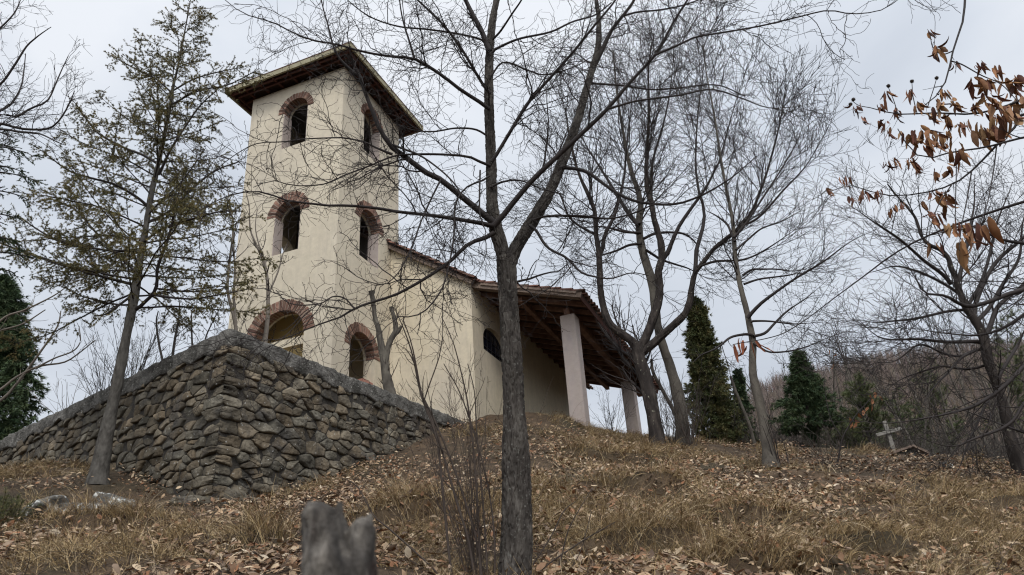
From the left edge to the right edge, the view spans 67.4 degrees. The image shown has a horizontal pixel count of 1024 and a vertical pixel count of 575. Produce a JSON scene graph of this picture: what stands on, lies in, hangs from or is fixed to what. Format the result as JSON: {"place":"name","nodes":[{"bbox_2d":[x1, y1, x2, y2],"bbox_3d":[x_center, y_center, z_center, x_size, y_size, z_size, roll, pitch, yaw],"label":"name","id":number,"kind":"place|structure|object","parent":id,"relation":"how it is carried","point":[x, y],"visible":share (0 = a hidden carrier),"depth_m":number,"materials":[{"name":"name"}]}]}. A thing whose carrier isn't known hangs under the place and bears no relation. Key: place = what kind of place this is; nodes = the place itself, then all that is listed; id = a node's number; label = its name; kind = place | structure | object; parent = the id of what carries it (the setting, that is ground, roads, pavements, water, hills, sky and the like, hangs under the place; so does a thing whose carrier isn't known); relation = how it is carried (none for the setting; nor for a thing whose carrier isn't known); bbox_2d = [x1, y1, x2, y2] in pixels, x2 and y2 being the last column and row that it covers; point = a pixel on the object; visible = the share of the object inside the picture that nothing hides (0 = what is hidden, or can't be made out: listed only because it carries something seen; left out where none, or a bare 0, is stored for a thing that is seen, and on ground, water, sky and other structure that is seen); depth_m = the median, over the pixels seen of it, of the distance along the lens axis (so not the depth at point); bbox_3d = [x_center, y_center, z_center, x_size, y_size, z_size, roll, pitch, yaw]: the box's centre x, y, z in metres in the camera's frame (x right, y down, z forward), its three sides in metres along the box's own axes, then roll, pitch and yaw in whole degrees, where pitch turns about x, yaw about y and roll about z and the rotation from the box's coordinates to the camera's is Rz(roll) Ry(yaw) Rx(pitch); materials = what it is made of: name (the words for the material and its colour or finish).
{"place":"outdoors","nodes":[
{"label":"outdoors","id":0,"kind":"place"},
{"bbox_2d":[0,355,1023,574],"bbox_3d":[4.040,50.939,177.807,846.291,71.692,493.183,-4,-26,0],"label":"hillside","id":1,"kind":"structure","parent":0,"point":[641,479],"depth_m":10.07,"materials":[{"name":"brown plant"}]},
{"bbox_2d":[0,486,43,524],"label":"juniper","id":2,"kind":"object","parent":1,"relation":"on","point":[4,503],"visible":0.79,"depth_m":8.52,"materials":[{"name":"green plant"}]},
{"bbox_2d":[0,127,47,285],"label":"larch","id":3,"kind":"object","parent":1,"relation":"on","point":[25,177],"visible":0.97,"depth_m":11.61,"materials":[{"name":"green plant"}]},
{"bbox_2d":[19,495,68,518],"bbox_3d":[-5.572,2.673,9.161,0.650,0.310,0.472,-21,-31,31],"label":"rock","id":4,"kind":"object","parent":1,"relation":"on","point":[53,499],"visible":0.31,"depth_m":8.99,"materials":[{"name":"grey stone"}]},
{"bbox_2d":[0,283,101,401],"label":"sapling","id":5,"kind":"object","parent":1,"relation":"on","point":[26,371],"visible":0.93,"depth_m":14.28,"materials":[{"name":"brown plant"}]},
{"bbox_2d":[0,0,111,160],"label":"overhanging tree","id":6,"kind":"object","parent":1,"relation":"on","point":[18,115],"visible":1,"depth_m":10.29,"materials":[{"name":"grey plant"}]},
{"bbox_2d":[58,502,110,514],"bbox_3d":[-5.165,2.687,9.235,0.700,0.187,0.463,3,-27,-13],"label":"rock","id":7,"kind":"object","parent":1,"relation":"on","point":[63,506],"visible":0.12,"depth_m":9.08,"materials":[{"name":"grey stone"}]},
{"bbox_2d":[88,492,135,509],"bbox_3d":[-4.961,2.710,9.526,0.536,0.361,0.428,-4,-26,0],"label":"rock","id":8,"kind":"object","parent":1,"relation":"on","point":[101,498],"visible":0.29,"depth_m":9.44,"materials":[{"name":"grey stone"}]},
{"bbox_2d":[0,0,284,484],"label":"cedar","id":9,"kind":"object","parent":1,"relation":"on","point":[99,470],"visible":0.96,"depth_m":13.72,"materials":[{"name":"green plant"}]},
{"bbox_2d":[168,495,210,506],"bbox_3d":[-4.307,2.879,10.230,0.300,0.204,0.524,-24,-32,34],"label":"rock","id":10,"kind":"object","parent":1,"relation":"on","point":[192,498],"visible":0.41,"depth_m":10.13,"materials":[{"name":"stone"}]},
{"bbox_2d":[220,487,244,506],"bbox_3d":[-3.831,2.942,10.502,0.218,0.382,0.289,-26,-34,37],"label":"rock","id":11,"kind":"object","parent":1,"relation":"on","point":[228,493],"visible":0.45,"depth_m":10.46,"materials":[{"name":"stone"}]},
{"bbox_2d":[0,329,465,500],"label":"stone retaining wall","id":12,"kind":"structure","parent":1,"relation":"on","point":[219,440],"depth_m":13.02,"materials":[{"name":"stone"}]},
{"bbox_2d":[300,501,377,574],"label":"tree stump","id":13,"kind":"object","parent":1,"relation":"on","point":[333,542],"visible":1,"depth_m":0.67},
{"bbox_2d":[341,306,497,574],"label":"shrub","id":14,"kind":"object","parent":1,"relation":"on","point":[433,427],"visible":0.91,"depth_m":5.30,"materials":[{"name":"brown plant"}]},
{"bbox_2d":[226,41,658,433],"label":"church","id":15,"kind":"structure","parent":1,"relation":"on","point":[556,357],"depth_m":19.87,"materials":[{"name":"beige paint"}]},
{"bbox_2d":[483,329,501,361],"bbox_3d":[-0.569,1.534,20.359,0.057,0.794,1.594,-14,-28,19],"label":"window","id":16,"kind":"structure","parent":15,"relation":"in","point":[491,344],"depth_m":20.45,"materials":[{"name":"black glass"}]},
{"bbox_2d":[388,351,568,574],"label":"shrub","id":17,"kind":"object","parent":1,"relation":"on","point":[472,539],"visible":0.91,"depth_m":5.26,"materials":[{"name":"brown plant"}]},
{"bbox_2d":[0,411,1023,574],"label":"fallen leaves","id":18,"kind":"object","parent":1,"relation":"on","point":[292,563],"visible":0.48,"depth_m":8.00,"materials":[{"name":"brown plant"}]},
{"bbox_2d":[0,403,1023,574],"bbox_3d":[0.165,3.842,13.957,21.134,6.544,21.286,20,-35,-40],"label":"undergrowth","id":19,"kind":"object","parent":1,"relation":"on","point":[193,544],"visible":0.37,"depth_m":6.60,"materials":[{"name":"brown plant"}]},
{"bbox_2d":[136,0,959,574],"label":"forked tree","id":20,"kind":"object","parent":1,"relation":"on","point":[518,534],"visible":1,"depth_m":5.96,"materials":[{"name":"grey plant"}]},
{"bbox_2d":[533,489,614,574],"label":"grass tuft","id":21,"kind":"object","parent":1,"relation":"on","point":[562,553],"visible":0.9,"depth_m":5.22,"materials":[{"name":"brown plant"}]},
{"bbox_2d":[588,383,641,429],"bbox_3d":[2.780,3.482,21.215,1.329,1.558,1.325,-19,-30,27],"label":"shrub","id":22,"kind":"object","parent":1,"relation":"on","point":[613,417],"visible":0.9,"depth_m":21.05,"materials":[{"name":"plant"}]},
{"bbox_2d":[519,11,784,448],"bbox_3d":[3.183,-2.112,18.933,6.213,12.871,3.522,-4,-26,0],"label":"leaning tree","id":23,"kind":"object","parent":1,"relation":"on","point":[670,367],"visible":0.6,"depth_m":18.20,"materials":[{"name":"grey plant"}]},
{"bbox_2d":[650,359,673,413],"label":"dead stem","id":24,"kind":"object","parent":1,"relation":"on","point":[657,380],"visible":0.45,"depth_m":17.08,"materials":[{"name":"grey plant"}]},
{"bbox_2d":[655,368,697,445],"bbox_3d":[3.339,2.509,15.984,1.059,1.858,1.245,-4,-26,0],"label":"shrub","id":25,"kind":"object","parent":1,"relation":"on","point":[668,432],"visible":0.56,"depth_m":15.85,"materials":[{"name":"brown plant"}]},
{"bbox_2d":[480,0,881,445],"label":"twisted tree","id":26,"kind":"object","parent":1,"relation":"on","point":[643,346],"visible":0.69,"depth_m":17.06,"materials":[{"name":"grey plant"}]},
{"bbox_2d":[655,372,722,448],"bbox_3d":[3.611,2.572,15.655,1.458,1.695,1.238,-4,-26,0],"label":"shrub","id":27,"kind":"object","parent":1,"relation":"on","point":[692,432],"visible":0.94,"depth_m":15.50,"materials":[{"name":"brown plant"}]},
{"bbox_2d":[681,294,754,444],"bbox_3d":[5.306,2.367,20.950,1.868,4.878,1.762,-4,-26,0],"label":"cypress","id":28,"kind":"object","parent":1,"relation":"on","point":[701,330],"visible":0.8,"depth_m":20.60,"materials":[{"name":"green plant"}]},
{"bbox_2d":[729,376,755,445],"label":"dead stem","id":29,"kind":"object","parent":1,"relation":"on","point":[746,417],"visible":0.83,"depth_m":17.35,"materials":[{"name":"grey plant"}]},
{"bbox_2d":[730,367,758,444],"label":"cypress","id":30,"kind":"object","parent":1,"relation":"on","point":[742,391],"visible":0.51,"depth_m":22.06,"materials":[{"name":"green plant"}]},
{"bbox_2d":[755,416,788,468],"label":"shrub","id":31,"kind":"object","parent":1,"relation":"on","point":[777,454],"visible":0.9,"depth_m":13.44,"materials":[{"name":"brown plant"}]},
{"bbox_2d":[729,337,817,443],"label":"bare tree","id":32,"kind":"object","parent":1,"relation":"on","point":[768,416],"visible":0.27,"depth_m":24.79,"materials":[{"name":"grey plant"}]},
{"bbox_2d":[658,16,898,467],"bbox_3d":[4.907,-1.754,15.712,4.598,10.864,3.879,-4,-26,0],"label":"slender tree","id":33,"kind":"object","parent":1,"relation":"on","point":[758,395],"visible":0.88,"depth_m":15.12,"materials":[{"name":"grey plant"}]},
{"bbox_2d":[765,354,806,443],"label":"bare tree","id":34,"kind":"object","parent":1,"relation":"on","point":[778,394],"visible":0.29,"depth_m":28.31,"materials":[{"name":"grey plant"}]},
{"bbox_2d":[768,348,854,446],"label":"spruce","id":35,"kind":"object","parent":1,"relation":"on","point":[807,398],"visible":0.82,"depth_m":20.79,"materials":[{"name":"green plant"}]},
{"bbox_2d":[772,322,851,443],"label":"bare tree","id":36,"kind":"object","parent":1,"relation":"on","point":[821,386],"visible":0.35,"depth_m":25.03,"materials":[{"name":"grey plant"}]},
{"bbox_2d":[794,427,840,466],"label":"shrub","id":37,"kind":"object","parent":1,"relation":"on","point":[822,461],"visible":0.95,"depth_m":14.00,"materials":[{"name":"brown plant"}]},
{"bbox_2d":[802,339,852,447],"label":"bare tree","id":38,"kind":"object","parent":1,"relation":"on","point":[833,370],"visible":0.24,"depth_m":22.90,"materials":[{"name":"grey plant"}]},
{"bbox_2d":[670,402,1023,457],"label":"undergrowth","id":39,"kind":"object","parent":1,"relation":"on","point":[836,446],"visible":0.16,"depth_m":20.14,"materials":[{"name":"brown plant"}]},
{"bbox_2d":[825,372,870,445],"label":"bare tree","id":40,"kind":"object","parent":1,"relation":"on","point":[840,392],"visible":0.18,"depth_m":29.69,"materials":[{"name":"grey plant"}]},
{"bbox_2d":[813,296,884,448],"bbox_3d":[10.475,2.842,23.812,1.319,5.865,2.549,-4,-26,0],"label":"bare tree","id":41,"kind":"object","parent":1,"relation":"on","point":[849,378],"visible":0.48,"depth_m":24.27,"materials":[{"name":"grey plant"}]},
{"bbox_2d":[820,415,882,448],"bbox_3d":[9.332,4.268,21.570,1.893,1.641,1.931,17,-33,-36],"label":"shrub","id":42,"kind":"object","parent":1,"relation":"on","point":[850,433],"visible":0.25,"depth_m":21.29,"materials":[{"name":"green plant"}]},
{"bbox_2d":[823,351,881,466],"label":"sapling","id":43,"kind":"object","parent":1,"relation":"on","point":[855,424],"visible":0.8,"depth_m":14.21,"materials":[{"name":"brown plant"}]},
{"bbox_2d":[833,340,880,437],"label":"bare tree","id":44,"kind":"object","parent":1,"relation":"on","point":[853,379],"visible":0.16,"depth_m":26.66,"materials":[{"name":"brown plant"}]},
{"bbox_2d":[833,372,893,448],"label":"pine","id":45,"kind":"object","parent":1,"relation":"on","point":[847,393],"visible":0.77,"depth_m":19.77,"materials":[{"name":"green plant"}]},
{"bbox_2d":[730,336,1023,457],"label":"woodland","id":46,"kind":"object","parent":1,"relation":"on","point":[781,382],"visible":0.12,"depth_m":167.69,"materials":[{"name":"brown plant"}]},
{"bbox_2d":[875,421,901,451],"bbox_3d":[9.354,3.790,18.974,0.671,1.022,0.125,-4,-26,0],"label":"wooden cross","id":47,"kind":"object","parent":1,"relation":"on","point":[890,442],"visible":0.57,"depth_m":19.01,"materials":[{"name":"grey wood"}]},
{"bbox_2d":[855,328,935,451],"bbox_3d":[14.561,4.694,28.443,1.599,6.070,3.293,2,-27,-11],"label":"bare tree","id":48,"kind":"object","parent":1,"relation":"on","point":[902,361],"visible":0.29,"depth_m":28.37,"materials":[{"name":"brown plant"}]},
{"bbox_2d":[839,313,953,449],"bbox_3d":[11.895,3.257,23.213,3.672,4.776,1.860,-23,-32,33],"label":"bare tree","id":49,"kind":"object","parent":1,"relation":"on","point":[895,415],"visible":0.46,"depth_m":23.03,"materials":[{"name":"grey plant"}]},
{"bbox_2d":[852,340,946,455],"bbox_3d":[13.321,4.046,25.874,2.827,5.210,1.373,-7,-27,7],"label":"bare tree","id":50,"kind":"object","parent":1,"relation":"on","point":[900,400],"visible":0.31,"depth_m":26.04,"materials":[{"name":"brown plant"}]},
{"bbox_2d":[776,122,1023,483],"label":"spreading tree","id":51,"kind":"object","parent":1,"relation":"on","point":[1015,458],"visible":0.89,"depth_m":13.67,"materials":[{"name":"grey plant"}]},
{"bbox_2d":[873,387,937,455],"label":"pine","id":52,"kind":"object","parent":1,"relation":"on","point":[903,408],"visible":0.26,"depth_m":24.11,"materials":[{"name":"green plant"}]},
{"bbox_2d":[887,444,929,456],"bbox_3d":[9.065,4.239,18.123,1.229,0.774,1.050,-4,-26,0],"label":"grave shelter","id":53,"kind":"object","parent":1,"relation":"on","point":[908,449],"visible":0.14,"depth_m":17.82,"materials":[{"name":"wood"}]},
{"bbox_2d":[817,0,1023,273],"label":"chestnut tree","id":54,"kind":"object","parent":1,"relation":"on","point":[996,134],"visible":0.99,"depth_m":5.51,"materials":[{"name":"brown plant"}]},
{"bbox_2d":[733,200,1023,362],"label":"leafy twig","id":55,"kind":"object","parent":54,"relation":"attached to","point":[743,348],"visible":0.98,"depth_m":9.87,"materials":[{"name":"brown plant"}]},
{"bbox_2d":[890,342,951,452],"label":"bare tree","id":56,"kind":"object","parent":1,"relation":"on","point":[935,427],"visible":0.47,"depth_m":24.47,"materials":[{"name":"brown plant"}]},
{"bbox_2d":[823,110,1023,487],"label":"bare tree","id":57,"kind":"object","parent":1,"relation":"on","point":[1008,326],"visible":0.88,"depth_m":11.72,"materials":[{"name":"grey plant"}]},
{"bbox_2d":[897,369,957,453],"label":"bare tree","id":58,"kind":"object","parent":1,"relation":"on","point":[924,408],"visible":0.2,"depth_m":31.22,"materials":[{"name":"brown plant"}]},
{"bbox_2d":[903,357,978,454],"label":"pine","id":59,"kind":"object","parent":1,"relation":"on","point":[955,417],"visible":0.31,"depth_m":27.21,"materials":[{"name":"green plant"}]},
{"bbox_2d":[938,461,952,468],"bbox_3d":[7.781,3.200,13.771,0.280,0.178,0.217,20,-35,-39],"label":"rock","id":60,"kind":"object","parent":1,"relation":"on","point":[950,467],"visible":0.3,"depth_m":13.67,"materials":[{"name":"grey stone"}]},
{"bbox_2d":[909,307,986,453],"bbox_3d":[13.530,3.269,23.974,1.235,5.490,2.387,35,-46,-52],"label":"bare tree","id":61,"kind":"object","parent":1,"relation":"on","point":[963,394],"visible":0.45,"depth_m":23.81,"materials":[{"name":"brown plant"}]},
{"bbox_2d":[917,299,1023,457],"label":"bare tree","id":62,"kind":"object","parent":1,"relation":"on","point":[963,402],"visible":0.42,"depth_m":22.67,"materials":[{"name":"brown plant"}]},
{"bbox_2d":[939,370,1018,455],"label":"bare tree","id":63,"kind":"object","parent":1,"relation":"on","point":[960,419],"visible":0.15,"depth_m":27.91,"materials":[{"name":"brown plant"}]},
{"bbox_2d":[941,314,1023,427],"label":"bare tree","id":64,"kind":"object","parent":1,"relation":"on","point":[971,371],"visible":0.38,"depth_m":26.17,"materials":[{"name":"brown plant"}]},
{"bbox_2d":[953,323,1023,442],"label":"bare tree","id":65,"kind":"object","parent":1,"relation":"on","point":[997,418],"visible":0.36,"depth_m":24.00,"materials":[{"name":"brown plant"}]},
{"bbox_2d":[973,305,1023,434],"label":"pine","id":66,"kind":"object","parent":1,"relation":"on","point":[1018,391],"visible":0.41,"depth_m":29.91,"materials":[{"name":"green plant"}]},
{"bbox_2d":[0,0,1023,436],"label":"sky","id":67,"kind":"structure","parent":0,"point":[895,48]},
{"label":"terrace ground","id":68,"kind":"structure","parent":0,"visible":0},
{"bbox_2d":[0,272,50,439],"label":"thuja","id":69,"kind":"object","parent":68,"relation":"on","point":[15,401],"visible":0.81,"depth_m":18.40,"materials":[{"name":"green plant"}]},
{"bbox_2d":[25,374,91,414],"bbox_3d":[-9.074,2.244,15.639,0.994,1.125,1.204,-15,-28,21],"label":"shrub","id":70,"kind":"object","parent":68,"relation":"on","point":[62,397],"visible":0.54,"depth_m":15.40,"materials":[{"name":"brown plant"}]},
{"bbox_2d":[58,320,154,394],"bbox_3d":[-8.196,1.526,15.232,1.763,1.935,1.644,-24,-33,34],"label":"shrub","id":71,"kind":"object","parent":68,"relation":"on","point":[99,382],"visible":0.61,"depth_m":15.11,"materials":[{"name":"brown plant"}]},
{"bbox_2d":[81,286,184,378],"bbox_3d":[-7.044,1.147,14.690,1.584,1.988,2.206,-14,-28,19],"label":"shrub","id":72,"kind":"object","parent":68,"relation":"on","point":[146,356],"visible":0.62,"depth_m":14.38,"materials":[{"name":"brown plant"}]},
{"bbox_2d":[148,311,168,360],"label":"shrub","id":73,"kind":"object","parent":68,"relation":"on","point":[159,343],"visible":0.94,"depth_m":14.09,"materials":[{"name":"brown plant"}]},
{"bbox_2d":[171,287,186,354],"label":"shrub","id":74,"kind":"object","parent":68,"relation":"on","point":[175,337],"visible":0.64,"depth_m":14.15,"materials":[{"name":"brown plant"}]},
{"bbox_2d":[185,297,224,344],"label":"shrub","id":75,"kind":"object","parent":68,"relation":"on","point":[191,337],"visible":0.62,"depth_m":14.15,"materials":[{"name":"brown plant"}]},
{"bbox_2d":[178,296,272,342],"bbox_3d":[-5.257,0.846,14.143,1.124,1.815,1.563,-20,-31,29],"label":"shrub","id":76,"kind":"object","parent":68,"relation":"on","point":[227,324],"visible":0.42,"depth_m":14.19,"materials":[{"name":"brown plant"}]},
{"bbox_2d":[204,192,254,330],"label":"sapling","id":77,"kind":"object","parent":68,"relation":"on","point":[233,312],"visible":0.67,"depth_m":14.24,"materials":[{"name":"brown plant"}]},
{"bbox_2d":[236,187,297,342],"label":"sapling","id":78,"kind":"object","parent":68,"relation":"on","point":[266,327],"visible":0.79,"depth_m":15.16,"materials":[{"name":"brown plant"}]},
{"bbox_2d":[365,283,404,393],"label":"pollarded tree","id":79,"kind":"object","parent":68,"relation":"on","point":[387,380],"visible":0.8,"depth_m":16.48,"materials":[{"name":"grey plant"}]},
{"bbox_2d":[377,379,424,401],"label":"shrub","id":80,"kind":"object","parent":68,"relation":"on","point":[410,389],"visible":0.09,"depth_m":17.48,"materials":[{"name":"brown plant"}]}
]}

